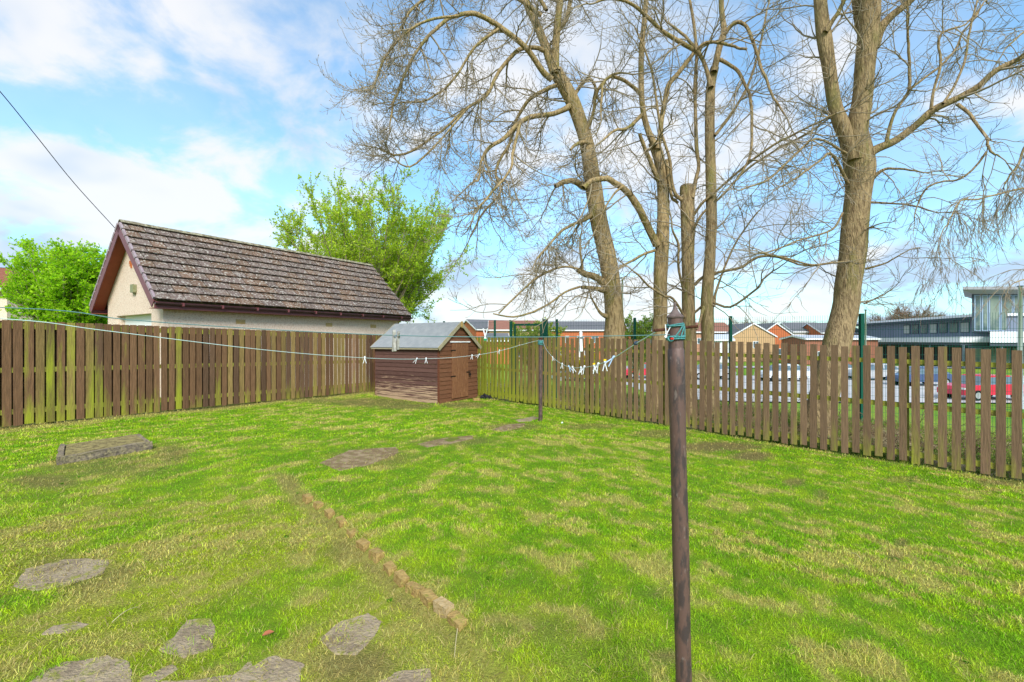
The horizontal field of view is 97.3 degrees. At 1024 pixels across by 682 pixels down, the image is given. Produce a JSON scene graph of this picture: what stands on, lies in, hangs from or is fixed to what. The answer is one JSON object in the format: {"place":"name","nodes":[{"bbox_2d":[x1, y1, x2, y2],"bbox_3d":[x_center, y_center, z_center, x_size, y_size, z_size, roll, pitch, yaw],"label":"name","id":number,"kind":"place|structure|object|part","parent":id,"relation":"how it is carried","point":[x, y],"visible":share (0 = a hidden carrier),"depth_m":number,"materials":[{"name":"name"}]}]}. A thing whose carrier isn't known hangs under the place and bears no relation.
{"place":"outdoors","nodes":[
{"label":"outdoors","id":0,"kind":"place"},
{"bbox_2d":[0,358,1023,681],"bbox_3d":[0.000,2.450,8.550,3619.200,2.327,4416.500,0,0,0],"label":"ground","id":1,"kind":"structure","parent":0,"point":[506,668],"depth_m":3.64,"materials":[{"name":"plant"}]},
{"bbox_2d":[0,268,34,320],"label":"house","id":2,"kind":"structure","parent":1,"relation":"on","point":[4,313],"depth_m":22.11,"materials":[{"name":"white paint"}]},
{"bbox_2d":[0,234,107,323],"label":"green tree","id":3,"kind":"object","parent":1,"relation":"on","point":[62,277],"visible":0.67,"depth_m":18.75,"materials":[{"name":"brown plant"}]},
{"bbox_2d":[13,558,108,590],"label":"paving slab","id":4,"kind":"structure","parent":1,"relation":"on","point":[74,573],"depth_m":3.15,"materials":[{"name":"grey stone"}]},
{"bbox_2d":[42,621,88,634],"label":"paving slab","id":5,"kind":"structure","parent":1,"relation":"on","point":[62,628],"depth_m":2.58,"materials":[{"name":"grey stone"}]},
{"bbox_2d":[30,655,131,681],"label":"paving slab","id":6,"kind":"structure","parent":1,"relation":"on","point":[70,670],"depth_m":2.26,"materials":[{"name":"grey stone"}]},
{"bbox_2d":[56,434,152,464],"bbox_3d":[-5.714,1.500,6.302,1.244,0.151,0.996,0,0,41],"label":"stone surround","id":7,"kind":"object","parent":1,"relation":"on","point":[93,449],"visible":0.91,"depth_m":6.15,"materials":[{"name":"stone"}]},
{"bbox_2d":[140,664,177,681],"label":"paving slab","id":8,"kind":"structure","parent":1,"relation":"on","point":[165,672],"depth_m":2.26,"materials":[{"name":"grey stone"}]},
{"bbox_2d":[159,618,214,657],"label":"paving slab","id":9,"kind":"structure","parent":1,"relation":"on","point":[180,638],"depth_m":2.54,"materials":[{"name":"grey stone"}]},
{"bbox_2d":[0,320,381,426],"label":"board fence","id":10,"kind":"object","parent":1,"relation":"on","point":[50,373],"visible":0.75,"depth_m":9.27,"materials":[{"name":"brown wood"}]},
{"bbox_2d":[161,656,304,681],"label":"paving slab","id":11,"kind":"structure","parent":1,"relation":"on","point":[280,667],"depth_m":2.31,"materials":[{"name":"grey stone"}]},
{"bbox_2d":[89,219,412,396],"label":"garage","id":12,"kind":"structure","parent":1,"relation":"on","point":[155,273],"depth_m":13.42,"materials":[{"name":"brown tile"}]},
{"bbox_2d":[0,91,114,227],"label":"overhead cable","id":13,"kind":"object","parent":12,"relation":"attached to","point":[52,156],"visible":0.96,"depth_m":10.27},
{"bbox_2d":[125,314,150,325],"bbox_3d":[-10.398,0.436,12.675,2.467,2.328,0.046,0,0,33],"label":"garage door","id":14,"kind":"structure","parent":12,"relation":"in","point":[138,317],"depth_m":12.75,"materials":[{"name":"white paint"}]},
{"bbox_2d":[262,630,273,635],"bbox_3d":[-1.393,1.666,2.574,0.041,0.015,0.049,0,0,11],"label":"fallen leaf","id":15,"kind":"object","parent":1,"relation":"on","point":[267,632],"visible":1,"depth_m":2.58,"materials":[{"name":"orange plant"}]},
{"bbox_2d":[302,493,312,503],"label":"brick","id":16,"kind":"object","parent":1,"relation":"on","point":[308,498],"visible":0.98,"depth_m":4.68,"materials":[{"name":"stone"}]},
{"bbox_2d":[313,501,323,509],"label":"brick","id":17,"kind":"object","parent":1,"relation":"on","point":[317,505],"visible":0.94,"depth_m":4.51,"materials":[{"name":"stone"}]},
{"bbox_2d":[324,508,334,518],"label":"brick","id":18,"kind":"object","parent":1,"relation":"on","point":[329,513],"visible":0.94,"depth_m":4.28,"materials":[{"name":"ceramic"}]},
{"bbox_2d":[335,515,346,527],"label":"brick","id":19,"kind":"object","parent":1,"relation":"on","point":[341,518],"visible":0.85,"depth_m":4.08,"materials":[{"name":"ceramic"}]},
{"bbox_2d":[320,613,380,654],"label":"paving slab","id":20,"kind":"structure","parent":1,"relation":"on","point":[368,630],"depth_m":2.64,"materials":[{"name":"grey stone"}]},
{"bbox_2d":[346,528,358,537],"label":"brick","id":21,"kind":"object","parent":1,"relation":"on","point":[350,532],"visible":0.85,"depth_m":3.90,"materials":[{"name":"stone"}]},
{"bbox_2d":[320,447,398,470],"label":"paving slab","id":22,"kind":"structure","parent":1,"relation":"on","point":[357,457],"depth_m":6.32,"materials":[{"name":"grey stone"}]},
{"bbox_2d":[356,538,370,551],"bbox_3d":[-1.221,1.679,3.708,0.135,0.066,0.070,-3,5,45],"label":"brick","id":23,"kind":"object","parent":1,"relation":"on","point":[363,544],"visible":0.95,"depth_m":3.68,"materials":[{"name":"stone"}]},
{"bbox_2d":[265,167,477,322],"bbox_3d":[-7.210,-3.562,22.819,9.585,11.135,10.403,0,0,23],"label":"green tree","id":24,"kind":"object","parent":1,"relation":"on","point":[401,271],"visible":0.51,"depth_m":21.34,"materials":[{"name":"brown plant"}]},
{"bbox_2d":[368,548,384,563],"bbox_3d":[-1.063,1.683,3.536,0.075,0.077,0.132,4,-8,-42],"label":"brick","id":25,"kind":"object","parent":1,"relation":"on","point":[376,554],"visible":0.95,"depth_m":3.50,"materials":[{"name":"stone"}]},
{"bbox_2d":[383,561,396,575],"bbox_3d":[-0.906,1.696,3.353,0.069,0.063,0.107,-7,6,-37],"label":"brick","id":26,"kind":"object","parent":1,"relation":"on","point":[388,566],"visible":0.89,"depth_m":3.33,"materials":[{"name":"ceramic"}]},
{"bbox_2d":[393,569,409,587],"bbox_3d":[-0.784,1.690,3.199,0.068,0.071,0.124,2,4,-38],"label":"brick","id":27,"kind":"object","parent":1,"relation":"on","point":[401,576],"visible":0.91,"depth_m":3.18,"materials":[{"name":"stone"}]},
{"bbox_2d":[379,668,431,681],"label":"paving slab","id":28,"kind":"structure","parent":1,"relation":"on","point":[408,676],"depth_m":2.31,"materials":[{"name":"grey stone"}]},
{"bbox_2d":[405,581,424,597],"bbox_3d":[-0.660,1.690,3.063,0.141,0.063,0.064,-4,-7,43],"label":"brick","id":29,"kind":"object","parent":1,"relation":"on","point":[412,588],"visible":0.83,"depth_m":3.05,"materials":[{"name":"ceramic"}]},
{"bbox_2d":[370,321,481,403],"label":"garden shed","id":30,"kind":"structure","parent":1,"relation":"on","point":[402,375],"depth_m":12.56,"materials":[{"name":"wood"}]},
{"bbox_2d":[451,343,470,398],"bbox_3d":[-1.423,0.818,12.620,0.057,1.515,0.870,0,0,32],"label":"door","id":31,"kind":"structure","parent":30,"relation":"in","point":[460,371],"depth_m":12.57,"materials":[{"name":"wood"}]},
{"bbox_2d":[419,587,437,607],"bbox_3d":[-0.549,1.687,2.955,0.075,0.066,0.136,0,1,-36],"label":"brick","id":32,"kind":"object","parent":1,"relation":"on","point":[428,595],"visible":0.88,"depth_m":2.93,"materials":[{"name":"ceramic"}]},
{"bbox_2d":[433,596,453,617],"bbox_3d":[-0.425,1.674,2.813,0.133,0.089,0.069,0,3,44],"label":"brick","id":33,"kind":"object","parent":1,"relation":"on","point":[443,605],"visible":0.8,"depth_m":2.79,"materials":[{"name":"beige brick"}]},
{"bbox_2d":[419,435,473,447],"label":"paving slab","id":34,"kind":"structure","parent":1,"relation":"on","point":[441,441],"depth_m":7.46,"materials":[{"name":"beige stone"}]},
{"bbox_2d":[447,610,468,632],"bbox_3d":[-0.324,1.684,2.701,0.073,0.064,0.129,-9,7,-40],"label":"brick","id":35,"kind":"object","parent":1,"relation":"on","point":[459,621],"visible":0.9,"depth_m":2.68,"materials":[{"name":"stone"}]},
{"bbox_2d":[464,319,488,357],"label":"house","id":36,"kind":"structure","parent":1,"relation":"on","point":[478,325],"depth_m":81.43,"materials":[{"name":"orange brick"}]},
{"bbox_2d":[480,393,492,398],"bbox_3d":[-0.814,1.612,13.294,0.534,0.185,0.307,0,0,12],"label":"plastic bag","id":37,"kind":"object","parent":1,"relation":"on","point":[484,396],"visible":0.86,"depth_m":13.28,"materials":[{"name":"black plastic"}]},
{"bbox_2d":[485,333,508,363],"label":"garage","id":38,"kind":"structure","parent":1,"relation":"on","point":[499,335],"depth_m":62.66,"materials":[{"name":"orange brick"}]},
{"bbox_2d":[312,0,682,409],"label":"bare tree","id":39,"kind":"object","parent":1,"relation":"on","point":[613,314],"visible":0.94,"depth_m":11.17,"materials":[{"name":"brown plant"}]},
{"bbox_2d":[491,423,524,431],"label":"paving slab","id":40,"kind":"structure","parent":1,"relation":"on","point":[509,426],"depth_m":8.95,"materials":[{"name":"beige stone"}]},
{"bbox_2d":[0,435,1023,681],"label":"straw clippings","id":41,"kind":"object","parent":1,"relation":"on","point":[396,555],"visible":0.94,"depth_m":3.45,"materials":[{"name":"beige plant"}]},
{"bbox_2d":[488,320,539,359],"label":"house","id":42,"kind":"structure","parent":1,"relation":"on","point":[502,326],"depth_m":77.32,"materials":[{"name":"brick"}]},
{"bbox_2d":[516,416,537,421],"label":"paving slab","id":43,"kind":"structure","parent":1,"relation":"on","point":[527,419],"depth_m":9.95,"materials":[{"name":"beige stone"}]},
{"bbox_2d":[512,317,566,370],"bbox_3d":[1.748,0.658,30.167,3.973,4.494,3.437,0,0,0],"label":"green tree","id":44,"kind":"object","parent":1,"relation":"on","point":[519,333],"visible":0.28,"depth_m":30.03,"materials":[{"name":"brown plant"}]},
{"bbox_2d":[538,337,542,420],"bbox_3d":[0.620,0.872,9.800,0.131,1.937,0.131,0,0,0],"label":"clothes pole","id":45,"kind":"object","parent":1,"relation":"on","point":[540,399],"visible":0.97,"depth_m":9.76,"materials":[{"name":"brown metal"}]},
{"bbox_2d":[0,318,534,358],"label":"clothes line","id":46,"kind":"object","parent":45,"relation":"attached to","point":[210,343],"visible":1,"depth_m":3.42,"materials":[{"name":"plastic"}]},
{"bbox_2d":[548,321,604,359],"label":"house","id":47,"kind":"structure","parent":1,"relation":"on","point":[585,329],"depth_m":84.00,"materials":[{"name":"orange brick"}]},
{"bbox_2d":[560,344,599,387],"bbox_3d":[3.673,1.455,23.982,3.065,2.696,2.777,0,0,16],"label":"yellow shrub","id":48,"kind":"object","parent":1,"relation":"on","point":[579,364],"visible":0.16,"depth_m":23.50,"materials":[{"name":"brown plant"}]},
{"bbox_2d":[624,311,652,390],"bbox_3d":[7.463,0.551,26.979,2.894,4.907,2.868,0,0,0],"label":"green tree","id":49,"kind":"object","parent":1,"relation":"on","point":[649,323],"visible":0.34,"depth_m":26.69,"materials":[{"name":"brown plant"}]},
{"bbox_2d":[516,0,767,412],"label":"bare tree","id":50,"kind":"object","parent":1,"relation":"on","point":[660,281],"visible":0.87,"depth_m":11.42,"materials":[{"name":"brown plant"}]},
{"bbox_2d":[624,322,667,355],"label":"house","id":51,"kind":"structure","parent":1,"relation":"on","point":[631,332],"depth_m":90.08,"materials":[{"name":"orange brick"}]},
{"bbox_2d":[654,302,697,681],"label":"clothes pole","id":52,"kind":"object","parent":1,"relation":"on","point":[675,338],"visible":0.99,"depth_m":1.77,"materials":[{"name":"brown metal"}]},
{"bbox_2d":[0,307,669,336],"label":"clothes line","id":53,"kind":"object","parent":52,"relation":"attached to","point":[305,331],"visible":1,"depth_m":1.68,"materials":[{"name":"grey plastic"}]},
{"bbox_2d":[392,330,395,351],"bbox_3d":[-0.448,-0.001,1.713,0.010,0.083,0.023,0,0,-33],"label":"clothes peg","id":54,"kind":"object","parent":53,"relation":"attached to","point":[394,340],"visible":1,"depth_m":1.71,"materials":[{"name":"white plastic"}]},
{"bbox_2d":[396,331,399,349],"bbox_3d":[-0.434,-0.003,1.715,0.017,0.072,0.009,10,6,34],"label":"clothes peg","id":55,"kind":"object","parent":53,"relation":"attached to","point":[397,340],"visible":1,"depth_m":1.71,"materials":[{"name":"white plastic"}]},
{"bbox_2d":[483,328,487,340],"bbox_3d":[-0.103,-0.025,1.738,0.020,0.047,0.007,0,0,17],"label":"clothes peg","id":56,"kind":"object","parent":53,"relation":"attached to","point":[485,338],"visible":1,"depth_m":1.74,"materials":[{"name":"white plastic"}]},
{"bbox_2d":[579,331,582,351],"bbox_3d":[0.269,0.002,1.764,0.010,0.079,0.018,0,0,-10],"label":"clothes peg","id":57,"kind":"object","parent":53,"relation":"attached to","point":[580,343],"visible":1,"depth_m":1.76,"materials":[{"name":"white plastic"}]},
{"bbox_2d":[543,332,655,367],"bbox_3d":[0.603,0.118,5.789,0.048,0.320,7.984,0,0,1],"label":"clothes line","id":58,"kind":"object","parent":52,"relation":"attached to","point":[615,356],"visible":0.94,"depth_m":2.35,"materials":[{"name":"plastic"}]},
{"bbox_2d":[697,322,727,359],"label":"house","id":59,"kind":"structure","parent":1,"relation":"on","point":[717,327],"depth_m":82.21,"materials":[{"name":"brick"}]},
{"bbox_2d":[714,334,734,362],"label":"porch","id":60,"kind":"object","parent":1,"relation":"on","point":[717,337],"visible":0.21,"depth_m":74.00,"materials":[{"name":"white glass"}]},
{"bbox_2d":[443,312,1023,436],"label":"fence","id":61,"kind":"object","parent":1,"relation":"on","point":[861,329],"visible":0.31,"depth_m":10.96,"materials":[{"name":"green metal"}]},
{"bbox_2d":[511,319,547,394],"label":"gate","id":62,"kind":"structure","parent":61,"relation":"attached to","point":[544,334],"depth_m":14.40,"materials":[{"name":"green metal"}]},
{"bbox_2d":[621,0,863,416],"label":"bare tree","id":63,"kind":"object","parent":1,"relation":"on","point":[707,299],"visible":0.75,"depth_m":11.14,"materials":[{"name":"beige plant"}]},
{"bbox_2d":[475,336,1023,478],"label":"picket fence","id":64,"kind":"object","parent":1,"relation":"on","point":[985,464],"visible":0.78,"depth_m":7.88,"materials":[{"name":"brown wood"}]},
{"bbox_2d":[725,323,777,360],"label":"house","id":65,"kind":"structure","parent":1,"relation":"on","point":[738,335],"depth_m":78.00,"materials":[{"name":"brick"}]},
{"bbox_2d":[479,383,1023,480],"bbox_3d":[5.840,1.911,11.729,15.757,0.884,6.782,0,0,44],"label":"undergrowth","id":66,"kind":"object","parent":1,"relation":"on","point":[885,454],"visible":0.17,"depth_m":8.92,"materials":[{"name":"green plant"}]},
{"bbox_2d":[557,0,953,415],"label":"bare tree","id":67,"kind":"object","parent":1,"relation":"on","point":[688,227],"visible":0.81,"depth_m":10.91,"materials":[{"name":"beige plant"}]},
{"bbox_2d":[757,322,793,359],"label":"house","id":68,"kind":"structure","parent":1,"relation":"on","point":[779,333],"depth_m":86.00,"materials":[{"name":"orange brick"}]},
{"bbox_2d":[570,387,1023,464],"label":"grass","id":69,"kind":"structure","parent":1,"relation":"on","point":[896,439],"depth_m":8.71,"materials":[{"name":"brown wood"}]},
{"bbox_2d":[780,322,816,334],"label":"house","id":70,"kind":"structure","parent":1,"relation":"on","point":[796,328],"depth_m":93.34,"materials":[{"name":"grey stone"}]},
{"bbox_2d":[779,335,879,363],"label":"building","id":71,"kind":"structure","parent":1,"relation":"on","point":[797,340],"depth_m":68.15,"materials":[{"name":"brown brick"}]},
{"bbox_2d":[802,323,857,334],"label":"house","id":72,"kind":"structure","parent":1,"relation":"on","point":[812,328],"depth_m":90.29,"materials":[{"name":"orange brick"}]},
{"bbox_2d":[652,0,1023,434],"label":"bare tree","id":73,"kind":"object","parent":1,"relation":"on","point":[869,23],"visible":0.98,"depth_m":9.16,"materials":[{"name":"beige plant"}]},
{"bbox_2d":[864,309,866,344],"bbox_3d":[14.908,1.188,19.000,0.091,5.039,0.091,0,0,0],"label":"thin pole","id":74,"kind":"object","parent":1,"relation":"on","point":[865,310],"visible":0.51,"depth_m":18.98,"materials":[{"name":"grey metal"}]},
{"bbox_2d":[866,310,909,321],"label":"distant tree","id":75,"kind":"object","parent":1,"relation":"on","point":[879,316],"visible":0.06,"depth_m":130.61,"materials":[{"name":"brown plant"}]},
{"bbox_2d":[877,298,941,320],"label":"distant tree","id":76,"kind":"object","parent":1,"relation":"on","point":[908,312],"visible":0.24,"depth_m":122.69,"materials":[{"name":"brown plant"}]},
{"bbox_2d":[857,286,1023,367],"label":"long building","id":77,"kind":"structure","parent":1,"relation":"on","point":[982,323],"depth_m":60.85,"materials":[{"name":"grey metal cladding"},{"name":"glass"},{"name":"white panels"}]},
{"bbox_2d":[903,325,909,333],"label":"window","id":78,"kind":"structure","parent":77,"relation":"in","point":[904,326],"depth_m":74.46,"materials":[{"name":"grey glass"}]},
{"bbox_2d":[912,324,918,333],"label":"window","id":79,"kind":"structure","parent":77,"relation":"in","point":[915,328],"depth_m":72.38,"materials":[{"name":"grey glass"}]},
{"bbox_2d":[920,324,927,333],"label":"window","id":80,"kind":"structure","parent":77,"relation":"in","point":[925,326],"depth_m":70.43,"materials":[{"name":"grey glass"}]},
{"bbox_2d":[929,323,937,333],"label":"window","id":81,"kind":"structure","parent":77,"relation":"in","point":[934,327],"depth_m":68.38,"materials":[{"name":"grey glass"}]},
{"bbox_2d":[939,323,947,332],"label":"window","id":82,"kind":"structure","parent":77,"relation":"in","point":[944,325],"depth_m":66.57,"materials":[{"name":"grey glass"}]},
{"bbox_2d":[949,322,957,332],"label":"window","id":83,"kind":"structure","parent":77,"relation":"in","point":[950,324],"depth_m":64.80,"materials":[{"name":"grey glass"}]},
{"bbox_2d":[960,322,968,332],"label":"window","id":84,"kind":"structure","parent":77,"relation":"in","point":[962,324],"depth_m":63.00,"materials":[{"name":"grey glass"}]},
{"bbox_2d":[974,295,980,330],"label":"window","id":85,"kind":"structure","parent":77,"relation":"in","point":[977,319],"depth_m":57.88,"materials":[{"name":"clear glass"}]},
{"bbox_2d":[975,348,981,361],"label":"window","id":86,"kind":"structure","parent":77,"relation":"in","point":[977,350],"depth_m":58.40,"materials":[{"name":"grey glass"}]},
{"bbox_2d":[981,295,987,330],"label":"window","id":87,"kind":"structure","parent":77,"relation":"in","point":[984,313],"depth_m":57.88,"materials":[{"name":"clear glass"}]},
{"bbox_2d":[984,348,994,361],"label":"window","id":88,"kind":"structure","parent":77,"relation":"in","point":[984,348],"depth_m":58.40,"materials":[{"name":"grey glass"}]},
{"bbox_2d":[988,295,999,330],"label":"window","id":89,"kind":"structure","parent":77,"relation":"in","point":[992,303],"depth_m":57.88,"materials":[{"name":"clear glass"}]},
{"bbox_2d":[1000,295,1012,330],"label":"window","id":90,"kind":"structure","parent":77,"relation":"in","point":[1008,305],"depth_m":57.88,"materials":[{"name":"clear glass"}]},
{"bbox_2d":[1006,348,1009,362],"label":"window","id":91,"kind":"structure","parent":77,"relation":"in","point":[1006,348],"depth_m":58.40,"materials":[{"name":"grey glass"}]},
{"bbox_2d":[1013,295,1017,312],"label":"window","id":92,"kind":"structure","parent":77,"relation":"in","point":[1015,297],"depth_m":57.88,"materials":[{"name":"clear glass"}]},
{"bbox_2d":[904,25,1023,330],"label":"birch tree","id":93,"kind":"object","parent":1,"relation":"on","point":[995,213],"visible":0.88,"depth_m":10.20,"materials":[{"name":"brown plant"}]},
{"bbox_2d":[1017,285,1023,408],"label":"mast","id":94,"kind":"object","parent":1,"relation":"on","point":[1021,300],"visible":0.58,"depth_m":23.93,"materials":[{"name":"grey metal"}]},
{"bbox_2d":[0,0,1023,327],"label":"sky","id":95,"kind":"structure","parent":0,"point":[205,117],"materials":[{"name":"blue"}]},
{"bbox_2d":[626,366,965,367],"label":"pavement","id":96,"kind":"structure","parent":0,"point":[895,366],"depth_m":62.25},
{"bbox_2d":[626,376,1023,402],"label":"road","id":97,"kind":"structure","parent":0,"point":[963,398],"depth_m":32.11,"materials":[{"name":"grey asphalt"}]},
{"bbox_2d":[626,364,644,377],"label":"parked car","id":98,"kind":"object","parent":97,"relation":"on","point":[632,371],"visible":0.05,"depth_m":42.12,"materials":[{"name":"red paint"}]},
{"bbox_2d":[697,363,721,379],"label":"parked car","id":99,"kind":"object","parent":97,"relation":"on","point":[720,371],"visible":0.09,"depth_m":41.13,"materials":[{"name":"silver metal"}]},
{"bbox_2d":[754,364,809,380],"bbox_3d":[24.047,2.784,40.000,4.240,1.475,1.800,0,0,-2],"label":"parked car","id":100,"kind":"object","parent":97,"relation":"on","point":[789,371],"visible":0.21,"depth_m":39.18,"materials":[{"name":"white paint"}]},
{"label":"windows","id":101,"kind":"part","parent":100,"relation":"part of","materials":[{"name":"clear glass"}]},
{"bbox_2d":[848,363,897,378],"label":"parked car","id":102,"kind":"object","parent":97,"relation":"on","point":[872,370],"visible":0.12,"depth_m":40.20,"materials":[{"name":"silver metal"}]},
{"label":"windows","id":103,"kind":"part","parent":102,"relation":"part of","materials":[{"name":"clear glass"}]},
{"bbox_2d":[886,366,951,385],"bbox_3d":[32.592,2.784,36.000,4.240,1.475,1.800,0,0,-3],"label":"parked car","id":104,"kind":"object","parent":97,"relation":"on","point":[949,377],"visible":0.27,"depth_m":35.21,"materials":[{"name":"blue paint"}]},
{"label":"windows","id":105,"kind":"part","parent":104,"relation":"part of","materials":[{"name":"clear glass"}]},
{"bbox_2d":[937,374,1011,400],"bbox_3d":[28.704,2.784,27.500,4.240,1.475,1.800,0,0,-4],"label":"parked car","id":106,"kind":"object","parent":97,"relation":"on","point":[963,386],"visible":0.24,"depth_m":26.77,"materials":[{"name":"red paint"}]},
{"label":"windows","id":107,"kind":"part","parent":106,"relation":"part of","materials":[{"name":"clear glass"}]}
]}

